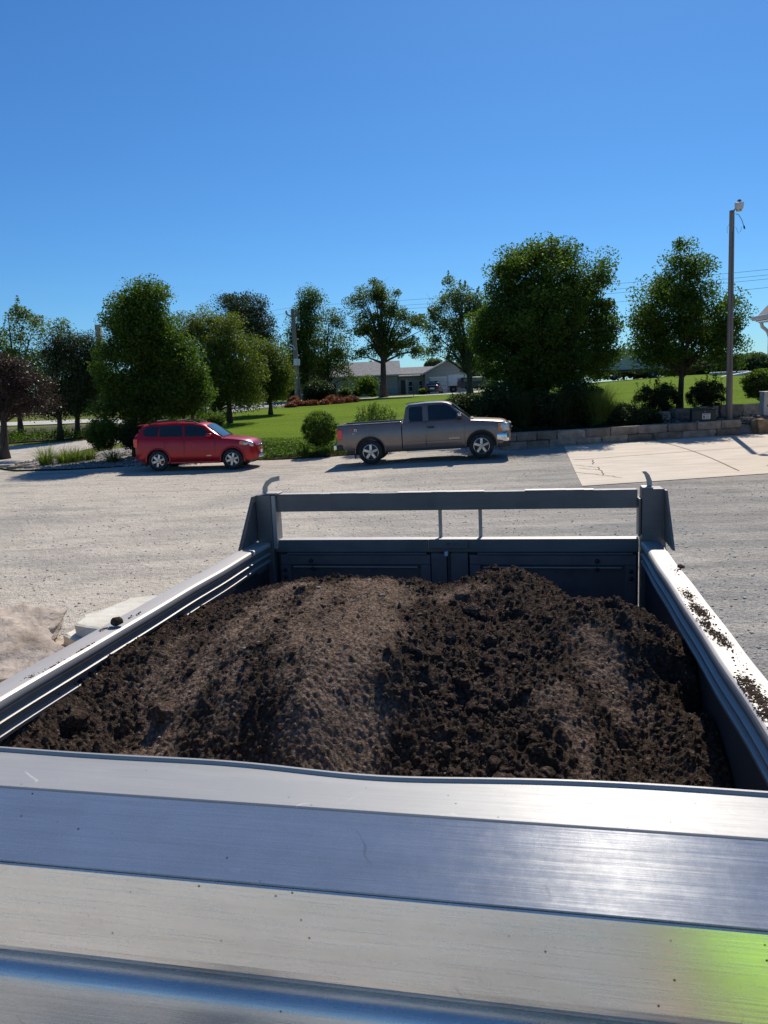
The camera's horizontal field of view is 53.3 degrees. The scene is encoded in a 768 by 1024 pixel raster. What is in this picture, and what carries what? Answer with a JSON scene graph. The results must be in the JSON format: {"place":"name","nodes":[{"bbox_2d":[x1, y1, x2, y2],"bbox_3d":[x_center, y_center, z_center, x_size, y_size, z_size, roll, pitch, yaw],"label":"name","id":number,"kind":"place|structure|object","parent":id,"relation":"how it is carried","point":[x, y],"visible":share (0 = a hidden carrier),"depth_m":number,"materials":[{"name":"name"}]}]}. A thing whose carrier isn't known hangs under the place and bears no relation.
{"place":"outdoors","nodes":[
{"label":"outdoors","id":0,"kind":"place"},
{"bbox_2d":[0,440,118,463],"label":"side driveway","id":1,"kind":"structure","parent":0,"point":[18,453],"depth_m":37.58,"materials":[{"name":"concrete"}]},
{"bbox_2d":[7,418,126,425],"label":"street","id":2,"kind":"structure","parent":0,"point":[44,422],"depth_m":61.18,"materials":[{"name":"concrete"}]},
{"bbox_2d":[24,611,140,678],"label":"spilled soil","id":3,"kind":"structure","parent":0,"point":[80,649],"depth_m":2.85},
{"bbox_2d":[0,447,201,469],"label":"rock bed","id":4,"kind":"object","parent":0,"point":[123,450],"visible":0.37,"depth_m":30.86,"materials":[{"name":"stone"}]},
{"bbox_2d":[0,464,14,468],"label":"edging stone","id":5,"kind":"object","parent":4,"relation":"on","point":[3,465],"visible":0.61,"depth_m":30.30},
{"bbox_2d":[6,465,23,469],"bbox_3d":[-14.302,-1.710,29.733,0.547,0.175,0.538,3,11,32],"label":"edging stone","id":6,"kind":"object","parent":4,"relation":"on","point":[13,467],"visible":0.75,"depth_m":29.56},
{"bbox_2d":[24,443,62,464],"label":"grass tuft","id":7,"kind":"object","parent":4,"relation":"on","point":[45,459],"visible":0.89,"depth_m":30.39,"materials":[{"name":"plant"}]},
{"bbox_2d":[40,442,86,463],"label":"grass tuft","id":8,"kind":"object","parent":4,"relation":"on","point":[63,457],"visible":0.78,"depth_m":30.95,"materials":[{"name":"plant"}]},
{"bbox_2d":[61,447,90,461],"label":"grass tuft","id":9,"kind":"object","parent":4,"relation":"on","point":[76,458],"visible":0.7,"depth_m":31.35,"materials":[{"name":"plant"}]},
{"bbox_2d":[67,444,97,459],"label":"grass tuft","id":10,"kind":"object","parent":4,"relation":"on","point":[87,456],"visible":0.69,"depth_m":31.80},
{"bbox_2d":[83,415,119,451],"bbox_3d":[-11.304,-3.151,30.812,1.532,1.513,1.487,-2,9,0],"label":"boxwood bush","id":11,"kind":"object","parent":4,"relation":"on","point":[100,436],"visible":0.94,"depth_m":30.52,"materials":[{"name":"green plant"}]},
{"bbox_2d":[90,448,129,462],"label":"grass tuft","id":12,"kind":"object","parent":4,"relation":"on","point":[115,458],"visible":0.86,"depth_m":30.76,"materials":[{"name":"plant"}]},
{"bbox_2d":[115,418,142,450],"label":"boxwood bush","id":13,"kind":"object","parent":4,"relation":"on","point":[128,432],"visible":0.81,"depth_m":30.50,"materials":[{"name":"green plant"}]},
{"bbox_2d":[82,273,190,456],"bbox_3d":[-10.162,-5.971,31.806,4.534,7.466,3.473,-2,9,0],"label":"pear tree","id":14,"kind":"object","parent":4,"relation":"on","point":[139,326],"visible":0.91,"depth_m":30.99,"materials":[{"name":"green plant"}]},
{"bbox_2d":[145,329,218,420],"bbox_3d":[-8.367,-4.836,31.468,2.901,5.247,2.817,-7,10,-28],"label":"pear tree","id":15,"kind":"object","parent":4,"relation":"on","point":[186,385],"visible":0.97,"depth_m":30.92,"materials":[{"name":"green plant"}]},
{"bbox_2d":[0,381,606,471],"bbox_3d":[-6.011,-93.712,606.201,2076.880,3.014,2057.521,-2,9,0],"label":"ground","id":16,"kind":"structure","parent":0,"point":[50,425],"depth_m":44.34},
{"bbox_2d":[0,351,66,458],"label":"purple plum tree","id":17,"kind":"object","parent":16,"relation":"on","point":[21,380],"visible":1,"depth_m":33.37,"materials":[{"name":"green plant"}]},
{"bbox_2d":[8,425,107,442],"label":"tree bed","id":18,"kind":"object","parent":16,"relation":"on","point":[50,428],"visible":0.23,"depth_m":52.92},
{"bbox_2d":[0,295,84,433],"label":"shade tree","id":19,"kind":"object","parent":18,"relation":"on","point":[19,317],"visible":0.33,"depth_m":48.12,"materials":[{"name":"green plant"}]},
{"bbox_2d":[32,325,92,440],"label":"juniper tree","id":20,"kind":"object","parent":18,"relation":"on","point":[64,362],"visible":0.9,"depth_m":42.86,"materials":[{"name":"green plant"}]},
{"bbox_2d":[8,424,123,441],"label":"groundcover","id":21,"kind":"object","parent":18,"relation":"on","point":[16,435],"visible":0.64,"depth_m":43.87,"materials":[{"name":"green plant"}]},
{"bbox_2d":[62,328,117,436],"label":"juniper tree","id":22,"kind":"object","parent":18,"relation":"on","point":[88,378],"visible":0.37,"depth_m":43.88,"materials":[{"name":"green plant"}]},
{"bbox_2d":[137,407,232,422],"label":"groundcover","id":23,"kind":"object","parent":18,"relation":"on","point":[222,413],"visible":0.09,"depth_m":50.50,"materials":[{"name":"green plant"}]},
{"bbox_2d":[95,325,104,362],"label":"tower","id":24,"kind":"structure","parent":16,"relation":"on","point":[97,327],"depth_m":106.81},
{"bbox_2d":[262,383,294,399],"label":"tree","id":25,"kind":"object","parent":16,"relation":"on","point":[291,393],"visible":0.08,"depth_m":101.27,"materials":[{"name":"green plant"}]},
{"bbox_2d":[285,309,300,399],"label":"utility pole","id":26,"kind":"object","parent":16,"relation":"on","point":[293,315],"visible":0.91,"depth_m":72.20,"materials":[{"name":"grey wood"}]},
{"bbox_2d":[303,275,763,310],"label":"power line","id":27,"kind":"object","parent":26,"relation":"attached to","point":[476,300],"visible":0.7,"depth_m":61.29,"materials":[{"name":"grey metal"}]},
{"bbox_2d":[303,269,767,305],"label":"power line","id":28,"kind":"object","parent":26,"relation":"attached to","point":[498,293],"visible":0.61,"depth_m":60.46,"materials":[{"name":"grey metal"}]},
{"bbox_2d":[303,287,767,324],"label":"power line","id":29,"kind":"object","parent":26,"relation":"attached to","point":[467,314],"visible":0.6,"depth_m":62.76,"materials":[{"name":"grey metal"}]},
{"bbox_2d":[315,279,763,313],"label":"power line","id":30,"kind":"object","parent":26,"relation":"attached to","point":[484,303],"visible":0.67,"depth_m":61.58,"materials":[{"name":"grey metal"}]},
{"bbox_2d":[280,282,332,400],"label":"tall tree","id":31,"kind":"object","parent":16,"relation":"on","point":[308,317],"visible":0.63,"depth_m":83.00,"materials":[{"name":"green plant"}]},
{"bbox_2d":[298,307,362,390],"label":"shade tree","id":32,"kind":"object","parent":16,"relation":"on","point":[332,358],"visible":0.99,"depth_m":81.83,"materials":[{"name":"green plant"}]},
{"bbox_2d":[336,387,351,396],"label":"shrub","id":33,"kind":"object","parent":16,"relation":"on","point":[344,393],"visible":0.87,"depth_m":92.45,"materials":[{"name":"green plant"}]},
{"bbox_2d":[351,389,363,395],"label":"shrub","id":34,"kind":"object","parent":16,"relation":"on","point":[355,392],"visible":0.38,"depth_m":92.56,"materials":[{"name":"green plant"}]},
{"bbox_2d":[352,373,379,395],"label":"round shrub","id":35,"kind":"object","parent":16,"relation":"on","point":[369,384],"visible":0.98,"depth_m":88.09,"materials":[{"name":"green plant"}]},
{"bbox_2d":[294,360,472,398],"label":"house","id":36,"kind":"structure","parent":16,"relation":"on","point":[401,381],"depth_m":98.85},
{"bbox_2d":[401,380,405,394],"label":"door","id":37,"kind":"structure","parent":36,"relation":"in","point":[403,382],"depth_m":99.81,"materials":[{"name":"grey"}]},
{"bbox_2d":[409,381,412,391],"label":"window","id":38,"kind":"structure","parent":36,"relation":"in","point":[410,382],"depth_m":99.79,"materials":[{"name":"black glass"}]},
{"bbox_2d":[430,377,446,393],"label":"garage door","id":39,"kind":"structure","parent":36,"relation":"in","point":[443,381],"depth_m":97.59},
{"bbox_2d":[0,422,767,679],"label":"gravel lot","id":40,"kind":"structure","parent":16,"relation":"on","point":[495,469],"depth_m":14.55,"materials":[{"name":"gravel"}]},
{"bbox_2d":[0,604,66,682],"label":"boulder","id":41,"kind":"object","parent":40,"relation":"on","point":[29,635],"visible":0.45,"depth_m":7.30,"materials":[{"name":"stone"}]},
{"bbox_2d":[63,629,82,646],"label":"stone slab","id":42,"kind":"structure","parent":40,"relation":"on","point":[70,637],"depth_m":7.65,"materials":[{"name":"stone"}]},
{"bbox_2d":[74,595,157,636],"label":"stone slab","id":43,"kind":"structure","parent":40,"relation":"on","point":[89,623],"depth_m":7.90,"materials":[{"name":"stone"}]},
{"bbox_2d":[133,419,263,470],"bbox_3d":[-6.734,-2.494,27.898,4.690,1.783,2.120,-1,9,3],"label":"red suv","id":44,"kind":"object","parent":40,"relation":"on","point":[163,445],"visible":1,"depth_m":27.09,"materials":[{"name":"paint"}]},
{"bbox_2d":[0,471,767,1023],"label":"dump body","id":45,"kind":"object","parent":40,"relation":"on","point":[136,889],"visible":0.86,"depth_m":1.64,"materials":[{"name":"metal"}]},
{"bbox_2d":[110,617,122,625],"bbox_3d":[-1.091,0.447,3.127,0.052,0.037,0.053,-2,9,0],"label":"soil clod","id":46,"kind":"object","parent":45,"relation":"on","point":[115,621],"visible":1,"depth_m":3.11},
{"bbox_2d":[2,564,732,788],"bbox_3d":[0.118,0.717,3.292,2.271,0.752,2.786,-1,9,12],"label":"soil heap","id":47,"kind":"object","parent":45,"relation":"on","point":[496,671],"visible":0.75,"depth_m":2.73,"materials":[{"name":"soil"}]},
{"bbox_2d":[667,565,767,727],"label":"spilled soil","id":48,"kind":"structure","parent":45,"relation":"on","point":[748,688],"depth_m":2.33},
{"bbox_2d":[334,401,511,463],"bbox_3d":[1.336,-2.769,25.993,5.910,1.931,2.470,-3,9,7],"label":"pickup truck","id":49,"kind":"object","parent":40,"relation":"on","point":[433,426],"visible":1,"depth_m":25.06,"materials":[{"name":"beige paint"}]},
{"bbox_2d":[500,419,740,449],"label":"retaining wall","id":50,"kind":"structure","parent":40,"relation":"on","point":[572,437],"depth_m":28.89,"materials":[{"name":"stone"}]},
{"bbox_2d":[756,391,767,418],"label":"meter cabinet","id":51,"kind":"object","parent":40,"relation":"on","point":[763,407],"visible":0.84,"depth_m":30.67,"materials":[{"name":"metal"}]},
{"bbox_2d":[341,277,432,397],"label":"oak tree","id":52,"kind":"object","parent":16,"relation":"on","point":[383,339],"visible":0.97,"depth_m":81.60,"materials":[{"name":"green plant"}]},
{"bbox_2d":[418,388,427,394],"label":"shrub","id":53,"kind":"object","parent":16,"relation":"on","point":[421,391],"visible":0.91,"depth_m":92.52,"materials":[{"name":"green plant"}]},
{"bbox_2d":[425,381,442,393],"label":"dark car","id":54,"kind":"object","parent":16,"relation":"on","point":[433,386],"visible":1,"depth_m":88.88,"materials":[{"name":"blue paint"}]},
{"bbox_2d":[457,355,501,389],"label":"tree","id":55,"kind":"object","parent":16,"relation":"on","point":[477,374],"visible":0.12,"depth_m":125.55,"materials":[{"name":"green plant"}]},
{"bbox_2d":[588,370,664,381],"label":"tree","id":56,"kind":"object","parent":16,"relation":"on","point":[638,375],"visible":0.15,"depth_m":163.54,"materials":[{"name":"green plant"}]},
{"bbox_2d":[658,354,743,376],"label":"tree","id":57,"kind":"object","parent":16,"relation":"on","point":[700,372],"visible":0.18,"depth_m":142.55,"materials":[{"name":"green plant"}]},
{"bbox_2d":[736,351,767,371],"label":"tree","id":58,"kind":"object","parent":16,"relation":"on","point":[759,360],"visible":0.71,"depth_m":145.06,"materials":[{"name":"green plant"}]},
{"bbox_2d":[748,418,767,433],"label":"corner boulder","id":59,"kind":"object","parent":16,"relation":"on","point":[758,425],"visible":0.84,"depth_m":30.00,"materials":[{"name":"stone"}]},
{"bbox_2d":[24,374,703,414],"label":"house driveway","id":60,"kind":"structure","parent":0,"point":[403,396],"depth_m":83.76,"materials":[{"name":"concrete"}]},
{"bbox_2d":[446,373,466,392],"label":"box trailer","id":61,"kind":"object","parent":60,"relation":"on","point":[452,379],"visible":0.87,"depth_m":91.74,"materials":[{"name":"white paint"}]},
{"bbox_2d":[457,376,495,389],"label":"parked van","id":62,"kind":"object","parent":60,"relation":"on","point":[462,382],"visible":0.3,"depth_m":87.91,"materials":[{"name":"grey"}]},
{"bbox_2d":[0,0,767,406],"label":"sky","id":63,"kind":"structure","parent":0,"point":[271,148],"materials":[{"name":"blue"}]},
{"bbox_2d":[424,358,442,366],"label":"tree","id":64,"kind":"object","parent":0,"point":[432,363],"visible":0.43,"depth_m":185.16,"materials":[{"name":"green plant"}]},
{"bbox_2d":[223,372,759,444],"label":"lawn","id":65,"kind":"structure","parent":0,"point":[281,422],"depth_m":51.12,"materials":[{"name":"plant"}]},
{"bbox_2d":[173,302,271,423],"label":"locust tree","id":66,"kind":"object","parent":65,"relation":"on","point":[222,344],"visible":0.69,"depth_m":45.43,"materials":[{"name":"green plant"}]},
{"bbox_2d":[204,403,286,411],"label":"shrub bed","id":67,"kind":"object","parent":65,"relation":"on","point":[267,406],"visible":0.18,"depth_m":69.79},
{"bbox_2d":[204,289,280,405],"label":"pine tree","id":68,"kind":"object","parent":67,"relation":"on","point":[230,302],"visible":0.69,"depth_m":73.12,"materials":[{"name":"green plant"}]},
{"bbox_2d":[287,395,300,402],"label":"barberry bush","id":69,"kind":"object","parent":67,"relation":"on","point":[291,398],"visible":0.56,"depth_m":70.87,"materials":[{"name":"red plant"}]},
{"bbox_2d":[299,378,336,400],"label":"round shrub","id":70,"kind":"object","parent":67,"relation":"on","point":[316,389],"visible":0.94,"depth_m":72.11,"materials":[{"name":"green plant"}]},
{"bbox_2d":[236,337,298,414],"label":"locust tree","id":71,"kind":"object","parent":65,"relation":"on","point":[280,376],"visible":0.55,"depth_m":53.56,"materials":[{"name":"green plant"}]},
{"bbox_2d":[284,401,296,407],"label":"barberry bush","id":72,"kind":"object","parent":65,"relation":"on","point":[291,404],"visible":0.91,"depth_m":65.01,"materials":[{"name":"red plant"}]},
{"bbox_2d":[292,399,304,406],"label":"barberry bush","id":73,"kind":"object","parent":65,"relation":"on","point":[299,403],"visible":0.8,"depth_m":66.76,"materials":[{"name":"red plant"}]},
{"bbox_2d":[304,399,320,405],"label":"barberry bush","id":74,"kind":"object","parent":65,"relation":"on","point":[311,403],"visible":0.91,"depth_m":66.76,"materials":[{"name":"red plant"}]},
{"bbox_2d":[318,398,331,404],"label":"barberry bush","id":75,"kind":"object","parent":65,"relation":"on","point":[325,401],"visible":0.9,"depth_m":67.39,"materials":[{"name":"red plant"}]},
{"bbox_2d":[330,397,346,403],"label":"barberry bush","id":76,"kind":"object","parent":65,"relation":"on","point":[336,400],"visible":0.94,"depth_m":68.53,"materials":[{"name":"red plant"}]},
{"bbox_2d":[346,395,359,401],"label":"barberry bush","id":77,"kind":"object","parent":65,"relation":"on","point":[355,398],"visible":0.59,"depth_m":70.57,"materials":[{"name":"red plant"}]},
{"bbox_2d":[419,270,494,394],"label":"silver maple","id":78,"kind":"object","parent":65,"relation":"on","point":[455,331],"visible":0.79,"depth_m":64.22,"materials":[{"name":"green plant"}]},
{"bbox_2d":[600,350,668,380],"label":"semi trailer","id":79,"kind":"object","parent":65,"relation":"on","point":[624,362],"visible":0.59,"depth_m":80.80,"materials":[{"name":"silver metal"}]},
{"bbox_2d":[622,235,758,408],"bbox_3d":[13.425,-8.273,33.959,6.089,7.740,4.532,-2,9,0],"label":"pear tree","id":80,"kind":"object","parent":65,"relation":"on","point":[689,318],"visible":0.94,"depth_m":33.22,"materials":[{"name":"green plant"}]},
{"bbox_2d":[709,371,747,374],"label":"tarp bundle","id":81,"kind":"object","parent":65,"relation":"on","point":[724,373],"visible":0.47,"depth_m":64.77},
{"bbox_2d":[257,415,755,459],"bbox_3d":[7.844,-3.270,31.196,31.970,0.961,6.173,-2,9,0],"label":"planting bed","id":82,"kind":"object","parent":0,"point":[738,417],"visible":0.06,"depth_m":31.20,"materials":[{"name":"soil"}]},
{"bbox_2d":[199,410,227,426],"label":"boxwood bush","id":83,"kind":"object","parent":82,"relation":"on","point":[214,417],"visible":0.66,"depth_m":33.47,"materials":[{"name":"green plant"}]},
{"bbox_2d":[259,436,337,444],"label":"lawn edge grass","id":84,"kind":"structure","parent":82,"relation":"on","point":[284,439],"depth_m":34.72,"materials":[{"name":"green plant"}]},
{"bbox_2d":[258,440,346,458],"bbox_3d":[-3.218,-2.674,31.463,8.582,0.689,3.301,-1,9,6],"label":"groundcover","id":85,"kind":"object","parent":82,"relation":"on","point":[276,449],"visible":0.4,"depth_m":31.07,"materials":[{"name":"green plant"}]},
{"bbox_2d":[301,445,310,457],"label":"weed sprig","id":86,"kind":"object","parent":82,"relation":"on","point":[305,453],"visible":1,"depth_m":29.85,"materials":[{"name":"green plant"}]},
{"bbox_2d":[300,410,338,447],"bbox_3d":[-2.553,-3.314,30.422,1.611,1.543,1.559,-2,9,0],"label":"boxwood bush","id":87,"kind":"object","parent":82,"relation":"on","point":[325,427],"visible":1,"depth_m":30.13,"materials":[{"name":"green plant"}]},
{"bbox_2d":[352,401,397,421],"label":"shrub","id":88,"kind":"object","parent":82,"relation":"on","point":[374,413],"visible":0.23,"depth_m":29.71,"materials":[{"name":"green plant"}]},
{"bbox_2d":[441,392,484,416],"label":"shrub","id":89,"kind":"object","parent":82,"relation":"on","point":[462,401],"visible":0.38,"depth_m":32.58,"materials":[{"name":"green plant"}]},
{"bbox_2d":[469,380,537,423],"bbox_3d":[4.953,-4.343,30.983,3.068,1.992,2.902,-2,9,0],"label":"shrub","id":90,"kind":"object","parent":82,"relation":"on","point":[495,403],"visible":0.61,"depth_m":30.40,"materials":[{"name":"green plant"}]},
{"bbox_2d":[503,390,541,429],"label":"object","id":91,"kind":"object","parent":82,"relation":"on","point":[521,417],"depth_m":29.50,"materials":[{"name":"green plant"}]},
{"bbox_2d":[462,231,631,392],"bbox_3d":[6.845,-7.725,32.617,6.900,7.869,5.212,-5,9,-15],"label":"pear tree","id":92,"kind":"object","parent":82,"relation":"on","point":[529,333],"visible":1,"depth_m":31.62,"materials":[{"name":"green plant"}]},
{"bbox_2d":[517,387,576,428],"bbox_3d":[6.407,-4.165,30.566,2.734,1.697,2.819,-2,9,0],"label":"shrub","id":93,"kind":"object","parent":82,"relation":"on","point":[542,414],"visible":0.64,"depth_m":29.77,"materials":[{"name":"green plant"}]},
{"bbox_2d":[543,388,581,427],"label":"ornamental grass","id":94,"kind":"object","parent":82,"relation":"on","point":[565,421],"depth_m":29.65,"materials":[{"name":"green plant"}]},
{"bbox_2d":[511,421,616,431],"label":"groundcover","id":95,"kind":"object","parent":82,"relation":"on","point":[546,428],"visible":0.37,"depth_m":29.40,"materials":[{"name":"green plant"}]},
{"bbox_2d":[555,376,607,426],"bbox_3d":[7.921,-4.457,30.687,2.386,2.130,2.493,-2,9,0],"label":"shrub","id":96,"kind":"object","parent":82,"relation":"on","point":[580,419],"visible":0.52,"depth_m":30.12,"materials":[{"name":"green plant"}]},
{"bbox_2d":[571,382,627,427],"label":"ornamental grass","id":97,"kind":"object","parent":82,"relation":"on","point":[600,416],"depth_m":29.77,"materials":[{"name":"plant"}]},
{"bbox_2d":[605,401,649,426],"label":"shrub","id":98,"kind":"object","parent":82,"relation":"on","point":[625,414],"visible":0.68,"depth_m":29.98,"materials":[{"name":"green plant"}]},
{"bbox_2d":[641,408,667,423],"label":"shrub","id":99,"kind":"object","parent":82,"relation":"on","point":[656,417],"visible":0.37,"depth_m":30.95,"materials":[{"name":"green plant"}]},
{"bbox_2d":[631,373,682,410],"bbox_3d":[11.730,-5.005,32.923,2.185,1.924,2.005,-8,10,-30],"label":"boxwood bush","id":100,"kind":"object","parent":82,"relation":"on","point":[662,396],"visible":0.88,"depth_m":32.47,"materials":[{"name":"green plant"}]},
{"bbox_2d":[636,414,758,431],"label":"river stones","id":101,"kind":"object","parent":82,"relation":"on","point":[716,417],"visible":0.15,"depth_m":31.63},
{"bbox_2d":[689,408,716,421],"bbox_3d":[12.601,-3.788,30.260,0.920,0.610,0.645,0,9,14],"label":"utility box","id":102,"kind":"object","parent":82,"relation":"on","point":[701,414],"visible":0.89,"depth_m":29.97,"materials":[{"name":"metal"}]},
{"bbox_2d":[685,371,725,407],"bbox_3d":[13.816,-5.142,32.711,1.755,1.725,1.805,-2,9,0],"label":"boxwood bush","id":103,"kind":"object","parent":82,"relation":"on","point":[701,391],"visible":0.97,"depth_m":32.41,"materials":[{"name":"green plant"}]},
{"bbox_2d":[657,403,758,419],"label":"wall","id":104,"kind":"structure","parent":82,"relation":"on","point":[737,409],"depth_m":32.44,"materials":[{"name":"stone"}]},
{"bbox_2d":[726,199,744,419],"bbox_3d":[13.672,-7.719,29.898,0.556,8.496,0.458,5,12,40],"label":"light pole","id":105,"kind":"object","parent":82,"relation":"on","point":[739,204],"visible":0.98,"depth_m":29.91,"materials":[{"name":"grey wood"}]},
{"bbox_2d":[738,368,767,400],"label":"boxwood bush","id":106,"kind":"object","parent":82,"relation":"on","point":[755,383],"visible":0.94,"depth_m":33.30,"materials":[{"name":"green plant"}]},
{"bbox_2d":[564,433,767,485],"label":"concrete slab","id":107,"kind":"structure","parent":0,"point":[655,460],"depth_m":22.86,"materials":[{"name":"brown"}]},
{"bbox_2d":[752,305,767,354],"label":"shop building","id":108,"kind":"structure","parent":107,"relation":"on","point":[762,316],"depth_m":23.23,"materials":[{"name":"white"}]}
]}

